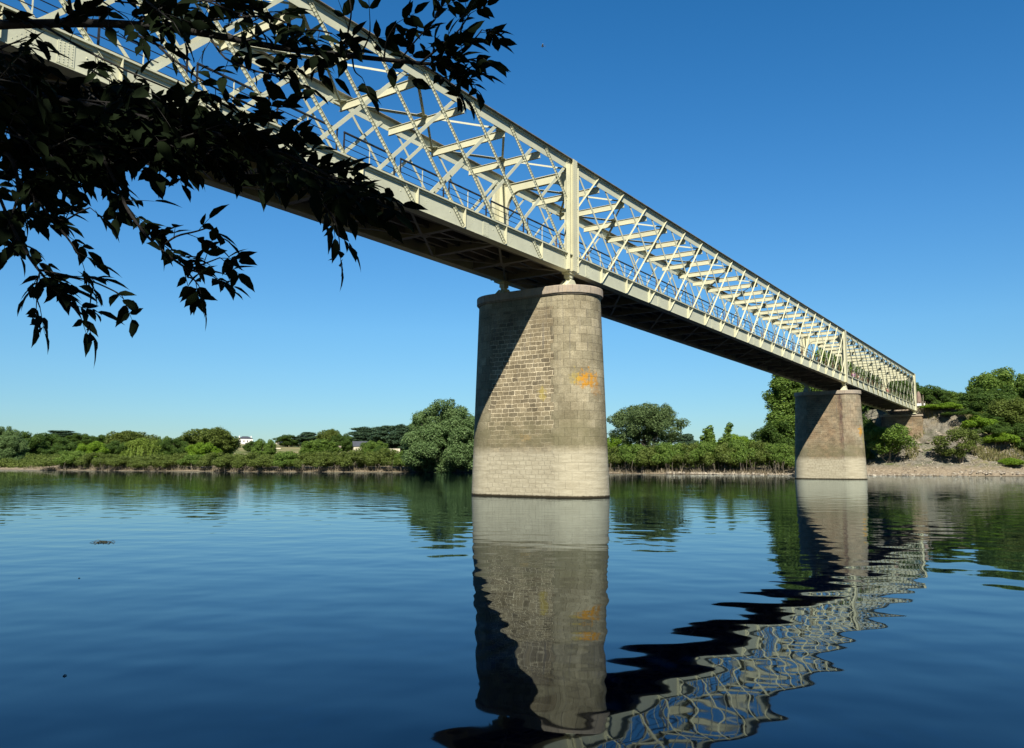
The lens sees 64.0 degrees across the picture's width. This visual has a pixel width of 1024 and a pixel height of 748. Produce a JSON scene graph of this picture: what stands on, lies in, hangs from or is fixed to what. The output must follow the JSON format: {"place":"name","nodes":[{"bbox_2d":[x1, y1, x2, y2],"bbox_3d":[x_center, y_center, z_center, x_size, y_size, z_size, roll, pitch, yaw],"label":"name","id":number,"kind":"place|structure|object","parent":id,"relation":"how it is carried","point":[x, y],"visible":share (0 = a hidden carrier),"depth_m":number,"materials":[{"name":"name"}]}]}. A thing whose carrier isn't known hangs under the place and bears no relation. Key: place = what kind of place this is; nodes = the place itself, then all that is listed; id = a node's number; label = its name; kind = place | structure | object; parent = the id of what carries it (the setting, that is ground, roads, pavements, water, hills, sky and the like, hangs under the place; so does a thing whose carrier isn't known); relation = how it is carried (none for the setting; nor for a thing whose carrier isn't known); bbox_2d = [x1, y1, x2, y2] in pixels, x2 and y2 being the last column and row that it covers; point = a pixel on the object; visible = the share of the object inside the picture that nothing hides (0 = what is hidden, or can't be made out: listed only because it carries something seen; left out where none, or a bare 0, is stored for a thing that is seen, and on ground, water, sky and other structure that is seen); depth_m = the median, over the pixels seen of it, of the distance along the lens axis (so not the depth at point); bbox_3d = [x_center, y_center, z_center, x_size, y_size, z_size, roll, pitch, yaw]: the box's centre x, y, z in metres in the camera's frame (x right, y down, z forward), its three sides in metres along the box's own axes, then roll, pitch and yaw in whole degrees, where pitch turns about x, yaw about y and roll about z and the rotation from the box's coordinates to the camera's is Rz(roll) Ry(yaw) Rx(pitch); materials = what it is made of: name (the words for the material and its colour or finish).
{"place":"outdoors","nodes":[
{"label":"outdoors","id":0,"kind":"place"},
{"bbox_2d":[0,470,1023,747],"bbox_3d":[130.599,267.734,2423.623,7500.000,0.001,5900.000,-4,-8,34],"label":"river water","id":1,"kind":"structure","parent":0,"point":[354,610],"depth_m":8.89,"materials":[{"name":"blue liquid"}]},
{"bbox_2d":[794,390,867,478],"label":"stone pier","id":2,"kind":"structure","parent":1,"relation":"in","point":[829,439],"depth_m":89.53,"materials":[{"name":"stone"}]},
{"bbox_2d":[0,408,1023,475],"bbox_3d":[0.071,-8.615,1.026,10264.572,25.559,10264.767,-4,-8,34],"label":"ground","id":3,"kind":"structure","parent":0,"point":[940,424],"depth_m":124.87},
{"bbox_2d":[0,425,30,460],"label":"willow tree","id":4,"kind":"object","parent":3,"relation":"on","point":[13,444],"visible":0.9,"depth_m":202.59,"materials":[{"name":"green plant"}]},
{"bbox_2d":[19,431,51,455],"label":"broadleaf tree","id":5,"kind":"object","parent":3,"relation":"on","point":[36,442],"visible":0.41,"depth_m":249.15,"materials":[{"name":"green plant"}]},
{"bbox_2d":[36,455,75,469],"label":"river shrub","id":6,"kind":"object","parent":3,"relation":"on","point":[47,463],"visible":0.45,"depth_m":182.03,"materials":[{"name":"green plant"}]},
{"bbox_2d":[38,432,75,451],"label":"broadleaf tree","id":7,"kind":"object","parent":3,"relation":"on","point":[54,439],"visible":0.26,"depth_m":269.30,"materials":[{"name":"green plant"}]},
{"bbox_2d":[41,443,85,454],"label":"broadleaf tree","id":8,"kind":"object","parent":3,"relation":"on","point":[55,449],"visible":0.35,"depth_m":231.91,"materials":[{"name":"green plant"}]},
{"bbox_2d":[48,430,79,440],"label":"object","id":9,"kind":"object","parent":3,"relation":"on","point":[62,433],"visible":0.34,"depth_m":557.12,"materials":[{"name":"white"}]},
{"bbox_2d":[53,450,86,469],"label":"river shrub","id":10,"kind":"object","parent":3,"relation":"on","point":[66,457],"visible":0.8,"depth_m":180.76,"materials":[{"name":"green plant"}]},
{"bbox_2d":[63,433,88,445],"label":"broadleaf tree","id":11,"kind":"object","parent":3,"relation":"on","point":[74,437],"visible":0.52,"depth_m":417.38,"materials":[{"name":"green plant"}]},
{"bbox_2d":[73,452,107,469],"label":"river shrub","id":12,"kind":"object","parent":3,"relation":"on","point":[86,457],"visible":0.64,"depth_m":178.63,"materials":[{"name":"green plant"}]},
{"bbox_2d":[75,441,108,457],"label":"bushy tree","id":13,"kind":"object","parent":3,"relation":"on","point":[96,447],"visible":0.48,"depth_m":199.35,"materials":[{"name":"green plant"}]},
{"bbox_2d":[82,434,107,444],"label":"broadleaf tree","id":14,"kind":"object","parent":3,"relation":"on","point":[99,438],"visible":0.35,"depth_m":417.25,"materials":[{"name":"green plant"}]},
{"bbox_2d":[92,453,124,470],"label":"river shrub","id":15,"kind":"object","parent":3,"relation":"on","point":[95,461],"visible":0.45,"depth_m":175.40,"materials":[{"name":"green plant"}]},
{"bbox_2d":[102,440,130,454],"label":"broadleaf tree","id":16,"kind":"object","parent":3,"relation":"on","point":[114,447],"visible":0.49,"depth_m":223.41,"materials":[{"name":"green plant"}]},
{"bbox_2d":[105,455,144,470],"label":"river shrub","id":17,"kind":"object","parent":3,"relation":"on","point":[118,462],"visible":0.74,"depth_m":172.65,"materials":[{"name":"green plant"}]},
{"bbox_2d":[104,430,158,455],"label":"broadleaf tree","id":18,"kind":"object","parent":3,"relation":"on","point":[125,436],"visible":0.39,"depth_m":255.78,"materials":[{"name":"green plant"}]},
{"bbox_2d":[120,437,164,458],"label":"weeping willow","id":19,"kind":"object","parent":3,"relation":"on","point":[143,446],"visible":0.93,"depth_m":193.51,"materials":[{"name":"green plant"}]},
{"bbox_2d":[127,457,157,469],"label":"river shrub","id":20,"kind":"object","parent":3,"relation":"on","point":[136,462],"visible":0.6,"depth_m":171.09,"materials":[{"name":"green plant"}]},
{"bbox_2d":[139,454,177,469],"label":"river shrub","id":21,"kind":"object","parent":3,"relation":"on","point":[155,460],"visible":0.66,"depth_m":168.43,"materials":[{"name":"green plant"}]},
{"bbox_2d":[160,437,187,454],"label":"broadleaf tree","id":22,"kind":"object","parent":3,"relation":"on","point":[170,447],"visible":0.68,"depth_m":203.75,"materials":[{"name":"green plant"}]},
{"bbox_2d":[160,452,187,469],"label":"river shrub","id":23,"kind":"object","parent":3,"relation":"on","point":[163,463],"visible":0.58,"depth_m":166.59,"materials":[{"name":"green plant"}]},
{"bbox_2d":[175,454,212,469],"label":"river shrub","id":24,"kind":"object","parent":3,"relation":"on","point":[189,460],"visible":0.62,"depth_m":164.29,"materials":[{"name":"green plant"}]},
{"bbox_2d":[185,442,222,457],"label":"bushy tree","id":25,"kind":"object","parent":3,"relation":"on","point":[201,448],"visible":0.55,"depth_m":188.80,"materials":[{"name":"green plant"}]},
{"bbox_2d":[196,452,223,470],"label":"river shrub","id":26,"kind":"object","parent":3,"relation":"on","point":[205,459],"visible":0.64,"depth_m":162.47,"materials":[{"name":"green plant"}]},
{"bbox_2d":[179,427,241,454],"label":"broadleaf tree","id":27,"kind":"object","parent":3,"relation":"on","point":[224,441],"visible":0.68,"depth_m":211.78,"materials":[{"name":"green plant"}]},
{"bbox_2d":[210,453,247,471],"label":"river shrub","id":28,"kind":"object","parent":3,"relation":"on","point":[224,460],"visible":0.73,"depth_m":159.87,"materials":[{"name":"green plant"}]},
{"bbox_2d":[239,436,252,443],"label":"manor house","id":29,"kind":"structure","parent":3,"relation":"on","point":[245,439],"depth_m":697.09,"materials":[{"name":"paint"}]},
{"bbox_2d":[230,452,264,470],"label":"river shrub","id":30,"kind":"object","parent":3,"relation":"on","point":[245,458],"visible":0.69,"depth_m":158.81,"materials":[{"name":"green plant"}]},
{"bbox_2d":[242,441,254,450],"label":"broadleaf tree","id":31,"kind":"object","parent":3,"relation":"on","point":[247,446],"visible":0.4,"depth_m":418.50,"materials":[{"name":"green plant"}]},
{"bbox_2d":[0,0,516,364],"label":"ash tree","id":32,"kind":"object","parent":3,"relation":"on","point":[92,151],"visible":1,"depth_m":3.00,"materials":[{"name":"green plant"}]},
{"bbox_2d":[250,439,276,455],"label":"broadleaf tree","id":33,"kind":"object","parent":3,"relation":"on","point":[262,446],"visible":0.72,"depth_m":203.67,"materials":[{"name":"green plant"}]},
{"bbox_2d":[247,454,286,471],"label":"river shrub","id":34,"kind":"object","parent":3,"relation":"on","point":[260,461],"visible":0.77,"depth_m":155.95,"materials":[{"name":"green plant"}]},
{"bbox_2d":[266,451,300,469],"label":"river shrub","id":35,"kind":"object","parent":3,"relation":"on","point":[280,458],"visible":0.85,"depth_m":155.39,"materials":[{"name":"green plant"}]},
{"bbox_2d":[273,435,298,446],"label":"broadleaf tree","id":36,"kind":"object","parent":3,"relation":"on","point":[286,440],"visible":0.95,"depth_m":517.36,"materials":[{"name":"green plant"}]},
{"bbox_2d":[284,452,317,470],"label":"river shrub","id":37,"kind":"object","parent":3,"relation":"on","point":[299,463],"visible":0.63,"depth_m":155.72,"materials":[{"name":"green plant"}]},
{"bbox_2d":[292,432,316,445],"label":"cedar tree","id":38,"kind":"object","parent":3,"relation":"on","point":[305,436],"visible":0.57,"depth_m":518.27,"materials":[{"name":"green plant"}]},
{"bbox_2d":[299,439,342,453],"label":"broadleaf tree","id":39,"kind":"object","parent":3,"relation":"on","point":[313,446],"visible":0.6,"depth_m":266.49,"materials":[{"name":"green plant"}]},
{"bbox_2d":[303,450,339,471],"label":"river shrub","id":40,"kind":"object","parent":3,"relation":"on","point":[321,457],"visible":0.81,"depth_m":155.81,"materials":[{"name":"green plant"}]},
{"bbox_2d":[316,429,341,443],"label":"broadleaf tree","id":41,"kind":"object","parent":3,"relation":"on","point":[328,434],"visible":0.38,"depth_m":427.38,"materials":[{"name":"green plant"}]},
{"bbox_2d":[322,451,353,470],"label":"river shrub","id":42,"kind":"object","parent":3,"relation":"on","point":[338,460],"visible":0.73,"depth_m":155.65,"materials":[{"name":"green plant"}]},
{"bbox_2d":[330,433,352,451],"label":"broadleaf tree","id":43,"kind":"object","parent":3,"relation":"on","point":[344,441],"visible":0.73,"depth_m":418.22,"materials":[{"name":"green plant"}]},
{"bbox_2d":[339,447,371,470],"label":"river shrub","id":44,"kind":"object","parent":3,"relation":"on","point":[356,455],"visible":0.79,"depth_m":154.99,"materials":[{"name":"green plant"}]},
{"bbox_2d":[352,441,367,449],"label":"barn","id":45,"kind":"structure","parent":3,"relation":"on","point":[356,444],"depth_m":417.59,"materials":[{"name":"stone"}]},
{"bbox_2d":[347,426,373,440],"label":"cedar tree","id":46,"kind":"object","parent":3,"relation":"on","point":[359,434],"visible":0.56,"depth_m":464.71,"materials":[{"name":"green plant"}]},
{"bbox_2d":[357,451,388,470],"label":"river shrub","id":47,"kind":"object","parent":3,"relation":"on","point":[371,460],"visible":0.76,"depth_m":155.68,"materials":[{"name":"green plant"}]},
{"bbox_2d":[360,440,390,452],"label":"broadleaf tree","id":48,"kind":"object","parent":3,"relation":"on","point":[370,445],"visible":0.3,"depth_m":298.06,"materials":[{"name":"green plant"}]},
{"bbox_2d":[367,425,399,445],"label":"cedar tree","id":49,"kind":"object","parent":3,"relation":"on","point":[378,433],"visible":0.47,"depth_m":444.97,"materials":[{"name":"green plant"}]},
{"bbox_2d":[374,447,403,471],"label":"river shrub","id":50,"kind":"object","parent":3,"relation":"on","point":[390,455],"visible":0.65,"depth_m":155.66,"materials":[{"name":"green plant"}]},
{"bbox_2d":[381,424,409,450],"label":"cedar tree","id":51,"kind":"object","parent":3,"relation":"on","point":[399,431],"visible":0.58,"depth_m":435.44,"materials":[{"name":"green plant"}]},
{"bbox_2d":[0,446,794,469],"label":"undergrowth","id":52,"kind":"object","parent":3,"relation":"on","point":[33,459],"visible":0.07,"depth_m":186.46,"materials":[{"name":"green plant"}]},
{"bbox_2d":[391,450,411,470],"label":"river shrub","id":53,"kind":"object","parent":3,"relation":"on","point":[397,455],"visible":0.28,"depth_m":155.05,"materials":[{"name":"green plant"}]},
{"bbox_2d":[23,465,784,473],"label":"dry reeds","id":54,"kind":"object","parent":3,"relation":"on","point":[662,470],"visible":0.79,"depth_m":155.37,"materials":[{"name":"beige plant"}]},
{"bbox_2d":[399,399,474,472],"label":"willow tree","id":55,"kind":"object","parent":3,"relation":"on","point":[436,436],"visible":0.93,"depth_m":148.58,"materials":[{"name":"green plant"}]},
{"bbox_2d":[472,284,609,497],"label":"stone pier","id":56,"kind":"structure","parent":3,"relation":"on","point":[540,428],"depth_m":40.08,"materials":[{"name":"stone"}]},
{"bbox_2d":[0,0,916,414],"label":"lattice bridge","id":57,"kind":"structure","parent":56,"relation":"on","point":[498,248],"depth_m":40.95,"materials":[{"name":"paint"}]},
{"bbox_2d":[607,446,631,471],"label":"river shrub","id":58,"kind":"object","parent":3,"relation":"on","point":[612,458],"visible":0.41,"depth_m":137.57,"materials":[{"name":"green plant"}]},
{"bbox_2d":[607,434,632,450],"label":"bushy tree","id":59,"kind":"object","parent":3,"relation":"on","point":[614,442],"visible":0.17,"depth_m":163.18,"materials":[{"name":"green plant"}]},
{"bbox_2d":[613,443,653,472],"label":"river shrub","id":60,"kind":"object","parent":3,"relation":"on","point":[626,451],"visible":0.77,"depth_m":135.94,"materials":[{"name":"green plant"}]},
{"bbox_2d":[606,402,690,446],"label":"loose crowned tree","id":61,"kind":"object","parent":3,"relation":"on","point":[633,423],"visible":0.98,"depth_m":147.49,"materials":[{"name":"green plant"}]},
{"bbox_2d":[627,446,675,472],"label":"river shrub","id":62,"kind":"object","parent":3,"relation":"on","point":[648,453],"visible":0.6,"depth_m":133.51,"materials":[{"name":"green plant"}]},
{"bbox_2d":[649,441,686,472],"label":"river shrub","id":63,"kind":"object","parent":3,"relation":"on","point":[668,450],"visible":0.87,"depth_m":132.55,"materials":[{"name":"green plant"}]},
{"bbox_2d":[674,433,696,448],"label":"cedar tree","id":64,"kind":"object","parent":3,"relation":"on","point":[688,438],"visible":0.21,"depth_m":299.12,"materials":[{"name":"green plant"}]},
{"bbox_2d":[668,442,704,471],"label":"river shrub","id":65,"kind":"object","parent":3,"relation":"on","point":[687,460],"visible":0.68,"depth_m":131.06,"materials":[{"name":"green plant"}]},
{"bbox_2d":[689,440,729,471],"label":"river shrub","id":66,"kind":"object","parent":3,"relation":"on","point":[703,446],"visible":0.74,"depth_m":129.06,"materials":[{"name":"green plant"}]},
{"bbox_2d":[699,422,733,445],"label":"sapling tree","id":67,"kind":"object","parent":3,"relation":"on","point":[708,435],"visible":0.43,"depth_m":147.81,"materials":[{"name":"green plant"}]},
{"bbox_2d":[699,441,749,472],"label":"river shrub","id":68,"kind":"object","parent":3,"relation":"on","point":[722,448],"visible":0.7,"depth_m":127.64,"materials":[{"name":"green plant"}]},
{"bbox_2d":[721,438,759,471],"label":"river shrub","id":69,"kind":"object","parent":3,"relation":"on","point":[742,446],"visible":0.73,"depth_m":126.50,"materials":[{"name":"green plant"}]},
{"bbox_2d":[462,421,1023,475],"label":"shore stones","id":70,"kind":"object","parent":3,"relation":"on","point":[902,474],"visible":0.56,"depth_m":120.35,"materials":[{"name":"grey stone"}]},
{"bbox_2d":[729,434,757,448],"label":"bushy tree","id":71,"kind":"object","parent":3,"relation":"on","point":[745,438],"visible":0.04,"depth_m":148.31,"materials":[{"name":"green plant"}]},
{"bbox_2d":[741,440,783,472],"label":"river shrub","id":72,"kind":"object","parent":3,"relation":"on","point":[761,457],"visible":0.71,"depth_m":125.56,"materials":[{"name":"green plant"}]},
{"bbox_2d":[750,419,794,452],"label":"broadleaf tree","id":73,"kind":"object","parent":3,"relation":"on","point":[767,432],"visible":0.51,"depth_m":134.69,"materials":[{"name":"green plant"}]},
{"bbox_2d":[756,443,794,473],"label":"river shrub","id":74,"kind":"object","parent":3,"relation":"on","point":[786,454],"visible":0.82,"depth_m":124.09,"materials":[{"name":"green plant"}]},
{"bbox_2d":[762,374,810,444],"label":"poplar tree","id":75,"kind":"object","parent":3,"relation":"on","point":[780,400],"visible":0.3,"depth_m":137.22,"materials":[{"name":"green plant"}]},
{"bbox_2d":[809,343,866,390],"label":"broadleaf tree","id":76,"kind":"object","parent":3,"relation":"on","point":[823,361],"visible":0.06,"depth_m":164.18,"materials":[{"name":"green plant"}]},
{"bbox_2d":[850,363,881,387],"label":"broadleaf tree","id":77,"kind":"object","parent":3,"relation":"on","point":[872,378],"visible":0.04,"depth_m":163.73,"materials":[{"name":"green plant"}]},
{"bbox_2d":[865,446,874,459],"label":"leafy bush","id":78,"kind":"object","parent":3,"relation":"on","point":[868,453],"visible":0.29,"depth_m":123.87,"materials":[{"name":"green plant"}]},
{"bbox_2d":[863,418,879,436],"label":"leafy bush","id":79,"kind":"object","parent":3,"relation":"on","point":[868,424],"visible":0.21,"depth_m":129.25,"materials":[{"name":"green plant"}]},
{"bbox_2d":[863,423,917,462],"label":"tree","id":80,"kind":"object","parent":3,"relation":"on","point":[889,439],"visible":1,"depth_m":120.64,"materials":[{"name":"green plant"}]},
{"bbox_2d":[868,380,918,395],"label":"broadleaf tree","id":81,"kind":"object","parent":3,"relation":"on","point":[894,387],"visible":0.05,"depth_m":162.38,"materials":[{"name":"green plant"}]},
{"bbox_2d":[880,407,923,436],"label":"stone abutment","id":82,"kind":"object","parent":3,"relation":"on","point":[914,422],"visible":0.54,"depth_m":129.86,"materials":[{"name":"stone"}]},
{"bbox_2d":[892,382,924,398],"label":"broadleaf tree","id":83,"kind":"object","parent":3,"relation":"on","point":[917,387],"visible":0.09,"depth_m":160.07,"materials":[{"name":"green plant"}]},
{"bbox_2d":[905,384,955,403],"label":"broadleaf tree","id":84,"kind":"object","parent":3,"relation":"on","point":[933,394],"visible":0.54,"depth_m":151.34,"materials":[{"name":"green plant"}]},
{"bbox_2d":[930,402,962,409],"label":"leafy bush","id":85,"kind":"object","parent":3,"relation":"on","point":[950,405],"visible":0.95,"depth_m":127.49,"materials":[{"name":"green plant"}]},
{"bbox_2d":[930,390,965,402],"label":"broadleaf tree","id":86,"kind":"object","parent":3,"relation":"on","point":[958,394],"visible":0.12,"depth_m":151.07,"materials":[{"name":"green plant"}]},
{"bbox_2d":[930,426,983,462],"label":"tree","id":87,"kind":"object","parent":3,"relation":"on","point":[958,434],"visible":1,"depth_m":116.87,"materials":[{"name":"green plant"}]},
{"bbox_2d":[940,408,979,415],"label":"leafy bush","id":88,"kind":"object","parent":3,"relation":"on","point":[964,412],"visible":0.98,"depth_m":125.91,"materials":[{"name":"green plant"}]},
{"bbox_2d":[903,403,1023,461],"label":"slope grass","id":89,"kind":"structure","parent":3,"relation":"on","point":[996,455],"depth_m":121.61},
{"bbox_2d":[959,415,998,428],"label":"leafy bush","id":90,"kind":"object","parent":3,"relation":"on","point":[978,422],"visible":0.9,"depth_m":125.22,"materials":[{"name":"green plant"}]},
{"bbox_2d":[957,387,1017,415],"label":"broadleaf tree","id":91,"kind":"object","parent":3,"relation":"on","point":[975,397],"visible":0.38,"depth_m":137.32,"materials":[{"name":"green plant"}]},
{"bbox_2d":[961,366,1023,401],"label":"broadleaf tree","id":92,"kind":"object","parent":3,"relation":"on","point":[987,381],"visible":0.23,"depth_m":144.57,"materials":[{"name":"green plant"}]},
{"bbox_2d":[974,422,1013,433],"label":"leafy bush","id":93,"kind":"object","parent":3,"relation":"on","point":[997,428],"visible":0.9,"depth_m":123.17,"materials":[{"name":"green plant"}]},
{"bbox_2d":[977,413,1014,432],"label":"broadleaf tree","id":94,"kind":"object","parent":3,"relation":"on","point":[1002,422],"visible":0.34,"depth_m":130.22,"materials":[{"name":"green plant"}]},
{"bbox_2d":[978,397,1023,427],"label":"broadleaf tree","id":95,"kind":"object","parent":3,"relation":"on","point":[1012,410],"visible":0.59,"depth_m":130.12,"materials":[{"name":"green plant"}]},
{"bbox_2d":[983,432,1021,444],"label":"leafy bush","id":96,"kind":"object","parent":3,"relation":"on","point":[1007,437],"visible":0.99,"depth_m":122.64,"materials":[{"name":"green plant"}]},
{"bbox_2d":[996,457,1023,465],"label":"leafy bush","id":97,"kind":"object","parent":3,"relation":"on","point":[1009,461],"visible":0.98,"depth_m":115.98,"materials":[{"name":"green plant"}]},
{"bbox_2d":[997,379,1023,401],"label":"broadleaf tree","id":98,"kind":"object","parent":3,"relation":"on","point":[1014,393],"visible":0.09,"depth_m":141.69,"materials":[{"name":"green plant"}]},
{"bbox_2d":[1004,422,1023,450],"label":"broadleaf tree","id":99,"kind":"object","parent":3,"relation":"on","point":[1019,430],"visible":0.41,"depth_m":124.86,"materials":[{"name":"green plant"}]},
{"bbox_2d":[0,0,1023,444],"label":"sky","id":100,"kind":"structure","parent":0,"point":[862,159],"materials":[{"name":"blue"}]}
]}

